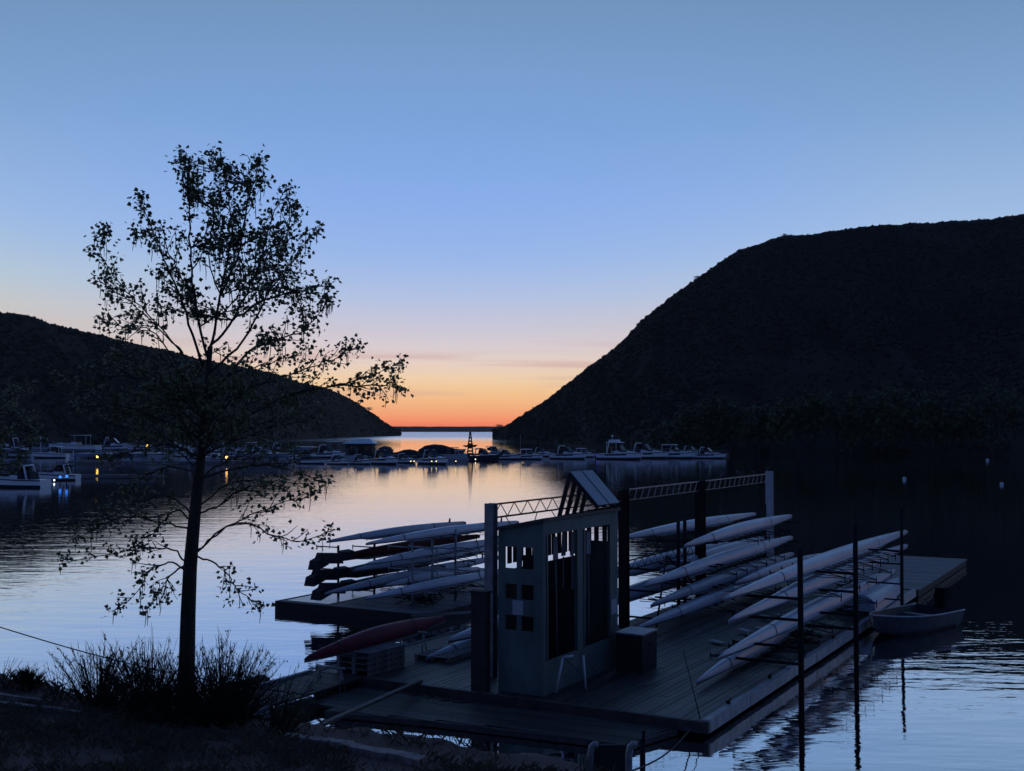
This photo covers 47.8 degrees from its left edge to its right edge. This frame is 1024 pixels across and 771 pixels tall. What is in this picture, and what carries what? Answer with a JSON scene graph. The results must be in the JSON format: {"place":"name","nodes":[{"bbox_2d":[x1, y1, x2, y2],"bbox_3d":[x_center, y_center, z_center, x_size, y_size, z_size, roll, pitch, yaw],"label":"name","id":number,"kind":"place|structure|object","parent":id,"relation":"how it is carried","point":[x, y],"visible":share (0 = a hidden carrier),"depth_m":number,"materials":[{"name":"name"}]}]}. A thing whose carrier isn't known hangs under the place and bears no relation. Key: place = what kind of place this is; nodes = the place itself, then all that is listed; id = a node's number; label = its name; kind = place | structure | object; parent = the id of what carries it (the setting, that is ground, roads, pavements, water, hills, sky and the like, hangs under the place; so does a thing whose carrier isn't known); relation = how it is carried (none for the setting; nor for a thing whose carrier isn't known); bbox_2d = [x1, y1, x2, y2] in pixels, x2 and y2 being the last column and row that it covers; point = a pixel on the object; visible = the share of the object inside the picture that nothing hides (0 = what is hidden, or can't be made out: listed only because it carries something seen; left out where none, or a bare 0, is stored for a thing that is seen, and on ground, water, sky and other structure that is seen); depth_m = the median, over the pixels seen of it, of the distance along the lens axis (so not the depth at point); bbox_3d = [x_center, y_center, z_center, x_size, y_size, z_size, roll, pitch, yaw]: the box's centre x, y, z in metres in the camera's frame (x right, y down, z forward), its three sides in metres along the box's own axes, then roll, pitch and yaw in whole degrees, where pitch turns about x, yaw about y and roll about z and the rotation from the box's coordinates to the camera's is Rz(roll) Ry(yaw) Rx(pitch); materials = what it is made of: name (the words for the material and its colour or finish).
{"place":"outdoors","nodes":[
{"label":"outdoors","id":0,"kind":"place"},
{"bbox_2d":[0,313,400,445],"bbox_3d":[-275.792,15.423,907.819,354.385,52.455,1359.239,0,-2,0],"label":"hill","id":1,"kind":"structure","parent":0,"point":[71,417],"depth_m":459.33,"materials":[{"name":"plant"}]},
{"bbox_2d":[0,311,401,444],"bbox_3d":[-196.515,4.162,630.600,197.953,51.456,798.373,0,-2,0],"label":"scrub","id":2,"kind":"object","parent":1,"relation":"on","point":[14,367],"visible":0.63,"depth_m":438.47,"materials":[{"name":"plant"}]},
{"bbox_2d":[0,677,596,770],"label":"ground","id":3,"kind":"structure","parent":0,"point":[373,737],"depth_m":14.25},
{"bbox_2d":[0,372,48,474],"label":"leafy tree","id":4,"kind":"object","parent":3,"relation":"on","point":[15,402],"visible":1,"depth_m":19.73,"materials":[{"name":"green plant"}]},
{"bbox_2d":[5,662,48,690],"bbox_3d":[-6.553,3.946,15.682,0.657,0.456,0.277,0,-2,0],"label":"shrub","id":5,"kind":"object","parent":3,"relation":"on","point":[30,680],"visible":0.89,"depth_m":15.66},
{"bbox_2d":[0,701,81,717],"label":"weathered plank","id":6,"kind":"object","parent":3,"relation":"on","point":[54,708],"visible":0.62,"depth_m":14.53,"materials":[{"name":"grey wood"}]},
{"bbox_2d":[33,629,154,708],"bbox_3d":[-5.463,3.716,15.196,1.499,1.060,0.775,0,-2,0],"label":"shrub","id":7,"kind":"object","parent":3,"relation":"on","point":[83,687],"visible":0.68,"depth_m":15.08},
{"bbox_2d":[80,635,203,719],"bbox_3d":[-4.738,3.728,14.972,1.704,1.220,0.949,0,-2,0],"label":"shrub","id":8,"kind":"object","parent":3,"relation":"on","point":[146,677],"visible":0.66,"depth_m":14.86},
{"bbox_2d":[75,640,316,728],"bbox_3d":[-4.102,3.881,15.011,3.172,1.086,1.760,0,-2,0],"label":"shrub","id":9,"kind":"object","parent":3,"relation":"on","point":[164,713],"visible":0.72,"depth_m":14.66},
{"bbox_2d":[152,625,287,728],"bbox_3d":[-3.770,3.757,14.944,1.857,1.368,1.056,0,-2,0],"label":"shrub","id":10,"kind":"object","parent":3,"relation":"on","point":[248,684],"visible":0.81,"depth_m":14.86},
{"bbox_2d":[49,141,413,701],"bbox_3d":[-3.762,0.529,15.760,4.753,7.948,2.455,0,-2,0],"label":"cottonwood tree","id":11,"kind":"object","parent":3,"relation":"on","point":[177,400],"visible":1,"depth_m":15.67,"materials":[{"name":"green plant"}]},
{"bbox_2d":[251,659,340,735],"bbox_3d":[-2.743,3.970,14.699,1.149,1.008,0.561,1,-2,-14],"label":"shrub","id":12,"kind":"object","parent":3,"relation":"on","point":[277,722],"visible":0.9,"depth_m":14.66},
{"bbox_2d":[283,732,353,747],"bbox_3d":[-2.406,4.442,14.391,0.865,0.195,0.183,0,-2,2],"label":"weathered plank","id":13,"kind":"object","parent":3,"relation":"on","point":[332,741],"visible":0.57,"depth_m":14.34,"materials":[{"name":"grey wood"}]},
{"bbox_2d":[340,741,425,765],"bbox_3d":[-1.592,4.506,14.119,1.087,0.179,0.223,-1,-2,21],"label":"weathered plank","id":14,"kind":"object","parent":3,"relation":"on","point":[404,757],"visible":0.93,"depth_m":14.03,"materials":[{"name":"grey wood"}]},
{"bbox_2d":[594,744,625,770],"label":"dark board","id":15,"kind":"object","parent":3,"relation":"on","point":[609,755],"visible":0.8,"depth_m":14.79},
{"bbox_2d":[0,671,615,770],"bbox_3d":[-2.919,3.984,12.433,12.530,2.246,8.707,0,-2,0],"label":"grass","id":16,"kind":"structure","parent":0,"point":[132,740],"depth_m":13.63,"materials":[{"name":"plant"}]},
{"bbox_2d":[392,426,504,431],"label":"shore","id":17,"kind":"structure","parent":0,"point":[446,429],"depth_m":2572.38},
{"bbox_2d":[0,432,1023,770],"bbox_3d":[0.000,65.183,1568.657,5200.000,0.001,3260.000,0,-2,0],"label":"water","id":18,"kind":"structure","parent":0,"point":[946,700],"depth_m":50.35,"materials":[{"name":"liquid"}]},
{"bbox_2d":[0,464,51,487],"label":"motor cruiser","id":19,"kind":"object","parent":18,"relation":"on","point":[24,477],"visible":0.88,"depth_m":114.97,"materials":[{"name":"white plastic"}]},
{"bbox_2d":[31,446,69,457],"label":"motor cruiser","id":20,"kind":"object","parent":18,"relation":"on","point":[50,452],"visible":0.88,"depth_m":232.90,"materials":[{"name":"white plastic"}]},
{"bbox_2d":[32,464,80,479],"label":"motor cruiser","id":21,"kind":"object","parent":18,"relation":"on","point":[56,471],"visible":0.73,"depth_m":131.25,"materials":[{"name":"white plastic"}]},
{"bbox_2d":[48,435,101,449],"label":"motor cruiser","id":22,"kind":"object","parent":18,"relation":"on","point":[74,443],"visible":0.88,"depth_m":310.48,"materials":[{"name":"white plastic"}]},
{"bbox_2d":[102,437,136,449],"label":"motor cruiser","id":23,"kind":"object","parent":18,"relation":"on","point":[113,443],"visible":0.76,"depth_m":320.37,"materials":[{"name":"white plastic"}]},
{"bbox_2d":[68,461,288,462],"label":"marina dock","id":24,"kind":"object","parent":18,"relation":"on","point":[172,462],"visible":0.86,"depth_m":194.60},
{"bbox_2d":[240,669,360,717],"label":"side platform","id":25,"kind":"structure","parent":18,"relation":"on","point":[326,681],"depth_m":25.04,"materials":[{"name":"wood"}]},
{"bbox_2d":[310,444,345,457],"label":"motor cruiser","id":26,"kind":"object","parent":18,"relation":"on","point":[325,451],"visible":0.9,"depth_m":234.69,"materials":[{"name":"white plastic"}]},
{"bbox_2d":[342,439,377,455],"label":"marina office","id":27,"kind":"structure","parent":18,"relation":"on","point":[362,444],"depth_m":247.15,"materials":[{"name":"grey metal"}]},
{"bbox_2d":[275,568,483,621],"bbox_3d":[-2.409,7.181,40.309,5.750,0.338,10.860,-1,-2,30],"label":"floating dock","id":28,"kind":"object","parent":18,"relation":"on","point":[354,604],"visible":0.26,"depth_m":36.33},
{"bbox_2d":[310,572,397,600],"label":"rowing shell","id":29,"kind":"object","parent":28,"relation":"on","point":[320,591],"visible":0.23,"depth_m":36.29,"materials":[{"name":"paint"}]},
{"bbox_2d":[352,544,375,594],"bbox_3d":[-4.934,6.098,38.454,0.958,1.720,0.077,-1,-3,30],"label":"rack pole","id":30,"kind":"object","parent":28,"relation":"on","point":[374,571],"visible":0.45,"depth_m":38.24,"materials":[{"name":"metal"}]},
{"bbox_2d":[304,560,449,586],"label":"rowing shell","id":31,"kind":"object","parent":30,"relation":"on","point":[314,578],"visible":0.4,"depth_m":37.62,"materials":[{"name":"paint"}]},
{"bbox_2d":[308,534,479,569],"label":"rowing shell","id":32,"kind":"object","parent":30,"relation":"on","point":[318,562],"visible":0.77,"depth_m":38.02,"materials":[{"name":"paint"}]},
{"bbox_2d":[388,541,437,608],"bbox_3d":[-3.053,5.679,35.460,1.836,2.333,0.076,-1,-2,30],"label":"rack pole","id":33,"kind":"object","parent":28,"relation":"on","point":[412,547],"visible":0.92,"depth_m":35.42,"materials":[{"name":"metal"}]},
{"bbox_2d":[326,518,465,542],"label":"rowing shell","id":34,"kind":"object","parent":33,"relation":"on","point":[383,533],"visible":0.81,"depth_m":37.93,"materials":[{"name":"paint"}]},
{"bbox_2d":[325,555,483,594],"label":"rowing shell","id":35,"kind":"object","parent":33,"relation":"on","point":[381,581],"visible":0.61,"depth_m":36.47,"materials":[{"name":"paint"}]},
{"bbox_2d":[364,572,483,599],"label":"rowing shell","id":36,"kind":"object","parent":33,"relation":"on","point":[441,583],"visible":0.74,"depth_m":35.79,"materials":[{"name":"paint"}]},
{"bbox_2d":[385,563,479,586],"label":"rowing shell","id":37,"kind":"object","parent":33,"relation":"on","point":[423,577],"visible":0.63,"depth_m":37.63,"materials":[{"name":"paint"}]},
{"bbox_2d":[393,589,443,605],"bbox_3d":[-2.827,6.679,36.539,1.180,0.397,1.696,-1,-3,30],"label":"rigger pile","id":38,"kind":"object","parent":28,"relation":"on","point":[419,598],"visible":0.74,"depth_m":36.22,"materials":[{"name":"paint"}]},
{"bbox_2d":[408,539,456,604],"bbox_3d":[-2.498,5.816,36.249,1.836,2.120,0.076,-1,-2,30],"label":"rack pole","id":39,"kind":"object","parent":28,"relation":"on","point":[432,568],"visible":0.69,"depth_m":36.22,"materials":[{"name":"metal"}]},
{"bbox_2d":[353,547,483,571],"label":"rowing shell","id":40,"kind":"object","parent":39,"relation":"on","point":[405,563],"visible":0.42,"depth_m":37.81,"materials":[{"name":"paint"}]},
{"bbox_2d":[366,518,518,545],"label":"rowing shell","id":41,"kind":"object","parent":39,"relation":"on","point":[437,533],"visible":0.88,"depth_m":36.43,"materials":[{"name":"paint"}]},
{"bbox_2d":[411,611,470,617],"bbox_3d":[-0.730,6.782,34.571,4.568,0.060,0.500,1,-2,-18],"label":"connecting plank","id":42,"kind":"object","parent":28,"relation":"on","point":[449,614],"visible":0.29,"depth_m":34.02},
{"bbox_2d":[434,529,479,600],"bbox_3d":[-1.820,5.771,37.219,1.836,2.281,0.076,-1,-2,30],"label":"rack pole","id":43,"kind":"object","parent":28,"relation":"on","point":[455,568],"visible":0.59,"depth_m":37.19,"materials":[{"name":"metal"}]},
{"bbox_2d":[366,540,483,565],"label":"rowing shell","id":44,"kind":"object","parent":43,"relation":"on","point":[418,554],"visible":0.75,"depth_m":36.12,"materials":[{"name":"paint"}]},
{"bbox_2d":[368,449,398,464],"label":"motor cruiser","id":45,"kind":"object","parent":18,"relation":"on","point":[385,456],"visible":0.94,"depth_m":191.96,"materials":[{"name":"white plastic"}]},
{"bbox_2d":[417,449,448,464],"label":"motor cruiser","id":46,"kind":"object","parent":18,"relation":"on","point":[433,455],"visible":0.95,"depth_m":192.07,"materials":[{"name":"white plastic"}]},
{"bbox_2d":[418,444,465,453],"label":"shelter","id":47,"kind":"object","parent":18,"relation":"on","point":[441,449],"visible":0.56,"depth_m":249.46,"materials":[{"name":"grey fabric"}]},
{"bbox_2d":[309,686,677,747],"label":"front platform","id":48,"kind":"structure","parent":18,"relation":"on","point":[405,708],"depth_m":22.64,"materials":[{"name":"wood"}]},
{"bbox_2d":[549,445,587,458],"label":"motor cruiser","id":49,"kind":"object","parent":18,"relation":"on","point":[566,453],"visible":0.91,"depth_m":224.76,"materials":[{"name":"white plastic"}]},
{"bbox_2d":[314,582,915,733],"bbox_3d":[4.644,6.815,32.836,9.404,0.404,20.500,-1,-2,30],"label":"floating dock","id":50,"kind":"object","parent":18,"relation":"on","point":[661,693],"visible":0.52,"depth_m":25.62,"materials":[{"name":"wood"}]},
{"bbox_2d":[317,679,422,725],"bbox_3d":[-2.998,5.918,20.821,0.120,0.718,8.859,-1,-2,13],"label":"gangplank","id":51,"kind":"object","parent":50,"relation":"on","point":[370,702],"visible":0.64,"depth_m":21.97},
{"bbox_2d":[336,661,404,675],"bbox_3d":[-3.230,6.438,26.494,1.000,0.119,1.260,-1,-3,32],"label":"pallet","id":52,"kind":"object","parent":50,"relation":"on","point":[377,670],"visible":0.57,"depth_m":26.10,"materials":[{"name":"grey wood"}]},
{"bbox_2d":[336,656,404,669],"bbox_3d":[-3.230,6.308,26.499,1.000,0.119,1.260,-1,-3,32],"label":"pallet","id":53,"kind":"object","parent":52,"relation":"on","point":[372,666],"visible":0.57,"depth_m":26.14,"materials":[{"name":"grey wood"}]},
{"bbox_2d":[337,650,404,664],"bbox_3d":[-3.230,6.178,26.504,1.000,0.119,1.260,-1,-3,31],"label":"pallet","id":54,"kind":"object","parent":53,"relation":"on","point":[377,659],"visible":0.48,"depth_m":26.14,"materials":[{"name":"grey wood"}]},
{"bbox_2d":[352,642,404,658],"bbox_3d":[-3.230,6.048,26.509,1.000,0.119,1.260,-1,-3,31],"label":"pallet","id":55,"kind":"object","parent":54,"relation":"on","point":[381,649],"visible":0.65,"depth_m":26.24,"materials":[{"name":"grey wood"}]},
{"bbox_2d":[304,615,444,662],"bbox_3d":[-3.077,5.870,27.178,0.368,0.447,5.555,-1,-2,30],"label":"rowing shell","id":56,"kind":"object","parent":55,"relation":"on","point":[394,632],"visible":0.99,"depth_m":26.82},
{"bbox_2d":[414,646,470,662],"bbox_3d":[-1.597,6.493,27.939,1.000,0.119,1.260,-1,-2,30],"label":"pallet","id":57,"kind":"object","parent":50,"relation":"on","point":[455,655],"visible":0.87,"depth_m":27.68,"materials":[{"name":"wood"}]},
{"bbox_2d":[426,639,470,660],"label":"rowing shell","id":58,"kind":"object","parent":57,"relation":"on","point":[458,645],"visible":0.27,"depth_m":28.20,"materials":[{"name":"paint"}]},
{"bbox_2d":[469,589,491,691],"bbox_3d":[-0.662,5.379,24.388,0.429,2.094,0.240,-1,-2,30],"label":"storage locker","id":59,"kind":"object","parent":50,"relation":"on","point":[480,640],"visible":1,"depth_m":24.30,"materials":[{"name":"metal"}]},
{"bbox_2d":[555,655,600,692],"bbox_3d":[1.579,6.052,24.824,0.392,0.810,1.947,-1,-3,34],"label":"trestle","id":60,"kind":"object","parent":50,"relation":"on","point":[583,672],"visible":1,"depth_m":24.46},
{"bbox_2d":[614,626,657,672],"bbox_3d":[2.869,6.082,26.653,0.710,0.862,0.910,-1,-2,30],"label":"storage locker","id":61,"kind":"object","parent":50,"relation":"on","point":[636,649],"visible":1,"depth_m":26.34,"materials":[{"name":"metal"}]},
{"bbox_2d":[648,521,717,605],"bbox_3d":[5.188,5.786,35.206,2.250,3.300,0.120,-1,-2,30],"label":"rack","id":62,"kind":"object","parent":50,"relation":"on","point":[678,583],"visible":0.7,"depth_m":35.25,"materials":[{"name":"metal"}]},
{"bbox_2d":[684,512,791,547],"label":"rowing shell","id":63,"kind":"object","parent":62,"relation":"on","point":[740,529],"visible":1,"depth_m":37.58,"materials":[{"name":"paint"}]},
{"bbox_2d":[654,520,723,603],"bbox_3d":[5.457,5.804,35.681,2.250,3.300,0.120,-1,-2,30],"label":"rack pole","id":64,"kind":"object","parent":50,"relation":"on","point":[684,581],"visible":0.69,"depth_m":35.73,"materials":[{"name":"metal"}]},
{"bbox_2d":[630,569,716,606],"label":"rowing shell","id":65,"kind":"object","parent":64,"relation":"on","point":[634,595],"visible":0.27,"depth_m":34.79,"materials":[{"name":"paint"}]},
{"bbox_2d":[630,542,729,575],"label":"rowing shell","id":66,"kind":"object","parent":64,"relation":"on","point":[633,572],"visible":0.35,"depth_m":35.49,"materials":[{"name":"paint"}]},
{"bbox_2d":[630,510,755,538],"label":"rowing shell","id":67,"kind":"object","parent":64,"relation":"on","point":[670,529],"visible":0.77,"depth_m":39.89,"materials":[{"name":"paint"}]},
{"bbox_2d":[643,535,792,587],"bbox_3d":[7.003,5.522,37.043,1.996,0.648,14.140,-1,-2,30],"label":"rowing shell","id":68,"kind":"object","parent":64,"relation":"on","point":[728,557],"visible":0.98,"depth_m":36.01,"materials":[{"name":"paint"}]},
{"bbox_2d":[650,551,793,607],"bbox_3d":[7.102,6.088,36.994,1.965,0.632,13.693,-1,-2,30],"label":"rowing shell","id":69,"kind":"object","parent":64,"relation":"on","point":[703,585],"visible":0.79,"depth_m":35.13,"materials":[{"name":"paint"}]},
{"bbox_2d":[638,579,774,627],"bbox_3d":[6.693,6.530,36.055,1.965,0.615,14.000,-1,-2,30],"label":"rowing shell","id":70,"kind":"object","parent":50,"relation":"on","point":[703,602],"visible":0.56,"depth_m":33.77,"materials":[{"name":"paint"}]},
{"bbox_2d":[735,551,820,585],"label":"rowing shell","id":71,"kind":"object","parent":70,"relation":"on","point":[760,573],"visible":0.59,"depth_m":36.56,"materials":[{"name":"paint"}]},
{"bbox_2d":[696,630,819,684],"bbox_3d":[6.222,6.363,28.445,1.935,0.554,9.501,-1,-2,30],"label":"rowing shell","id":72,"kind":"object","parent":50,"relation":"on","point":[725,664],"visible":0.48,"depth_m":26.80,"materials":[{"name":"paint"}]},
{"bbox_2d":[840,577,899,611],"bbox_3d":[11.748,6.603,36.953,1.076,0.600,5.939,-1,-2,30],"label":"upturned dinghy","id":73,"kind":"object","parent":50,"relation":"on","point":[879,592],"visible":0.66,"depth_m":35.12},
{"bbox_2d":[597,435,643,459],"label":"motor cruiser","id":74,"kind":"object","parent":18,"relation":"on","point":[619,450],"visible":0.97,"depth_m":222.69,"materials":[{"name":"white plastic"}]},
{"bbox_2d":[484,471,773,677],"bbox_3d":[4.467,5.270,34.946,2.099,4.711,20.948,-1,-2,26],"label":"steel gantry","id":75,"kind":"object","parent":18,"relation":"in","point":[491,516],"visible":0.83,"depth_m":32.03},
{"bbox_2d":[632,443,669,458],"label":"motor cruiser","id":76,"kind":"object","parent":18,"relation":"on","point":[649,452],"visible":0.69,"depth_m":229.25,"materials":[{"name":"white plastic"}]},
{"bbox_2d":[661,444,695,458],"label":"motor cruiser","id":77,"kind":"object","parent":18,"relation":"on","point":[675,452],"visible":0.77,"depth_m":229.13,"materials":[{"name":"white plastic"}]},
{"bbox_2d":[694,447,726,458],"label":"motor cruiser","id":78,"kind":"object","parent":18,"relation":"on","point":[706,453],"visible":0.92,"depth_m":228.94,"materials":[{"name":"white plastic"}]},
{"bbox_2d":[732,547,803,692],"bbox_3d":[5.718,5.648,25.888,1.644,4.077,0.124,-1,-3,30],"label":"rack pole","id":79,"kind":"object","parent":18,"relation":"in","point":[800,646],"visible":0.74,"depth_m":25.55,"materials":[{"name":"metal"}]},
{"bbox_2d":[723,529,907,600],"bbox_3d":[9.474,4.949,33.415,2.011,0.623,20.033,-1,-3,30],"label":"rowing shell","id":80,"kind":"object","parent":79,"relation":"on","point":[827,560],"visible":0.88,"depth_m":31.44,"materials":[{"name":"paint"}]},
{"bbox_2d":[728,544,907,623],"bbox_3d":[9.479,5.425,33.305,1.706,0.648,19.598,-1,-3,30],"label":"rowing shell","id":81,"kind":"object","parent":79,"relation":"on","point":[812,584],"visible":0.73,"depth_m":30.22,"materials":[{"name":"paint"}]},
{"bbox_2d":[739,505,798,558],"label":"rack pole","id":82,"kind":"object","parent":18,"relation":"in","point":[766,533],"visible":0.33,"depth_m":42.89,"materials":[{"name":"metal"}]},
{"bbox_2d":[660,533,764,572],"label":"rowing shell","id":83,"kind":"object","parent":82,"relation":"on","point":[712,551],"visible":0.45,"depth_m":39.01,"materials":[{"name":"paint"}]},
{"bbox_2d":[804,523,858,653],"bbox_3d":[8.255,5.717,30.336,1.644,4.264,0.124,-1,-2,30],"label":"rack pole","id":84,"kind":"object","parent":18,"relation":"in","point":[855,614],"visible":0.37,"depth_m":29.95,"materials":[{"name":"metal"}]},
{"bbox_2d":[849,508,903,605],"bbox_3d":[11.181,5.901,35.490,1.622,4.286,0.095,-1,-3,30],"label":"rack pole","id":85,"kind":"object","parent":18,"relation":"in","point":[901,584],"visible":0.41,"depth_m":35.13,"materials":[{"name":"metal"}]},
{"bbox_2d":[718,569,895,660],"bbox_3d":[8.801,6.049,32.087,1.706,0.648,18.123,-1,-3,30],"label":"rowing shell","id":86,"kind":"object","parent":85,"relation":"on","point":[812,609],"visible":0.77,"depth_m":29.64,"materials":[{"name":"paint"}]},
{"bbox_2d":[837,555,966,597],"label":"floating dock","id":87,"kind":"object","parent":18,"relation":"on","point":[922,575],"visible":0.58,"depth_m":45.33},
{"bbox_2d":[868,587,964,635],"bbox_3d":[11.520,6.596,33.449,4.269,1.148,1.598,2,-3,-42],"label":"aluminium skiff","id":88,"kind":"object","parent":18,"relation":"on","point":[909,619],"visible":0.98,"depth_m":33.22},
{"bbox_2d":[0,0,1023,426],"label":"sky","id":89,"kind":"structure","parent":0,"point":[502,191],"materials":[{"name":"blue"}]},
{"bbox_2d":[494,507,620,696],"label":"oar shed","id":90,"kind":"structure","parent":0,"point":[529,661],"depth_m":24.95,"materials":[{"name":"grey paint"}]},
{"bbox_2d":[553,536,557,656],"bbox_3d":[0.965,4.831,25.168,0.042,3.070,0.180,-2,-2,36],"label":"oar","id":91,"kind":"object","parent":90,"relation":"in","point":[555,548],"visible":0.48,"depth_m":25.16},
{"bbox_2d":[557,470,619,515],"bbox_3d":[1.793,2.538,27.038,1.071,1.095,1.169,-1,-2,30],"label":"solar panel","id":92,"kind":"object","parent":90,"relation":"on","point":[593,488],"visible":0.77,"depth_m":26.90,"materials":[{"name":"grey glass"}]},
{"bbox_2d":[492,214,1023,454],"bbox_3d":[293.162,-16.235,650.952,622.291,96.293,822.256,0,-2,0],"label":"hill","id":93,"kind":"structure","parent":0,"point":[819,357],"depth_m":371.67,"materials":[{"name":"plant"}]},
{"bbox_2d":[647,412,705,450],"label":"shore tree","id":94,"kind":"object","parent":93,"relation":"on","point":[667,435],"visible":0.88,"depth_m":286.56,"materials":[{"name":"green plant"}]},
{"bbox_2d":[673,403,727,449],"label":"shore tree","id":95,"kind":"object","parent":93,"relation":"on","point":[688,409],"visible":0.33,"depth_m":286.00,"materials":[{"name":"green plant"}]},
{"bbox_2d":[691,393,756,452],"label":"shore tree","id":96,"kind":"object","parent":93,"relation":"on","point":[713,410],"visible":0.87,"depth_m":278.57,"materials":[{"name":"green plant"}]},
{"bbox_2d":[727,405,780,453],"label":"shore tree","id":97,"kind":"object","parent":93,"relation":"on","point":[747,433],"visible":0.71,"depth_m":272.26,"materials":[{"name":"green plant"}]},
{"bbox_2d":[491,214,1023,451],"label":"scrub","id":98,"kind":"object","parent":93,"relation":"on","point":[825,347],"visible":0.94,"depth_m":380.12,"materials":[{"name":"plant"}]},
{"bbox_2d":[756,387,830,453],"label":"shore tree","id":99,"kind":"object","parent":93,"relation":"on","point":[797,414],"visible":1,"depth_m":265.01,"materials":[{"name":"green plant"}]},
{"bbox_2d":[796,389,876,453],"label":"shore tree","id":100,"kind":"object","parent":93,"relation":"on","point":[850,407],"visible":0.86,"depth_m":264.24,"materials":[{"name":"green plant"}]},
{"bbox_2d":[834,384,910,453],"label":"shore tree","id":101,"kind":"object","parent":93,"relation":"on","point":[867,418],"visible":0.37,"depth_m":265.11,"materials":[{"name":"green plant"}]},
{"bbox_2d":[860,379,964,454],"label":"shore tree","id":102,"kind":"object","parent":93,"relation":"on","point":[894,400],"visible":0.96,"depth_m":258.16,"materials":[{"name":"green plant"}]},
{"bbox_2d":[914,391,996,454],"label":"shore tree","id":103,"kind":"object","parent":93,"relation":"on","point":[954,419],"visible":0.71,"depth_m":258.79,"materials":[{"name":"green plant"}]},
{"bbox_2d":[949,377,1023,454],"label":"shore tree","id":104,"kind":"object","parent":93,"relation":"on","point":[1012,422],"visible":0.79,"depth_m":259.62,"materials":[{"name":"green plant"}]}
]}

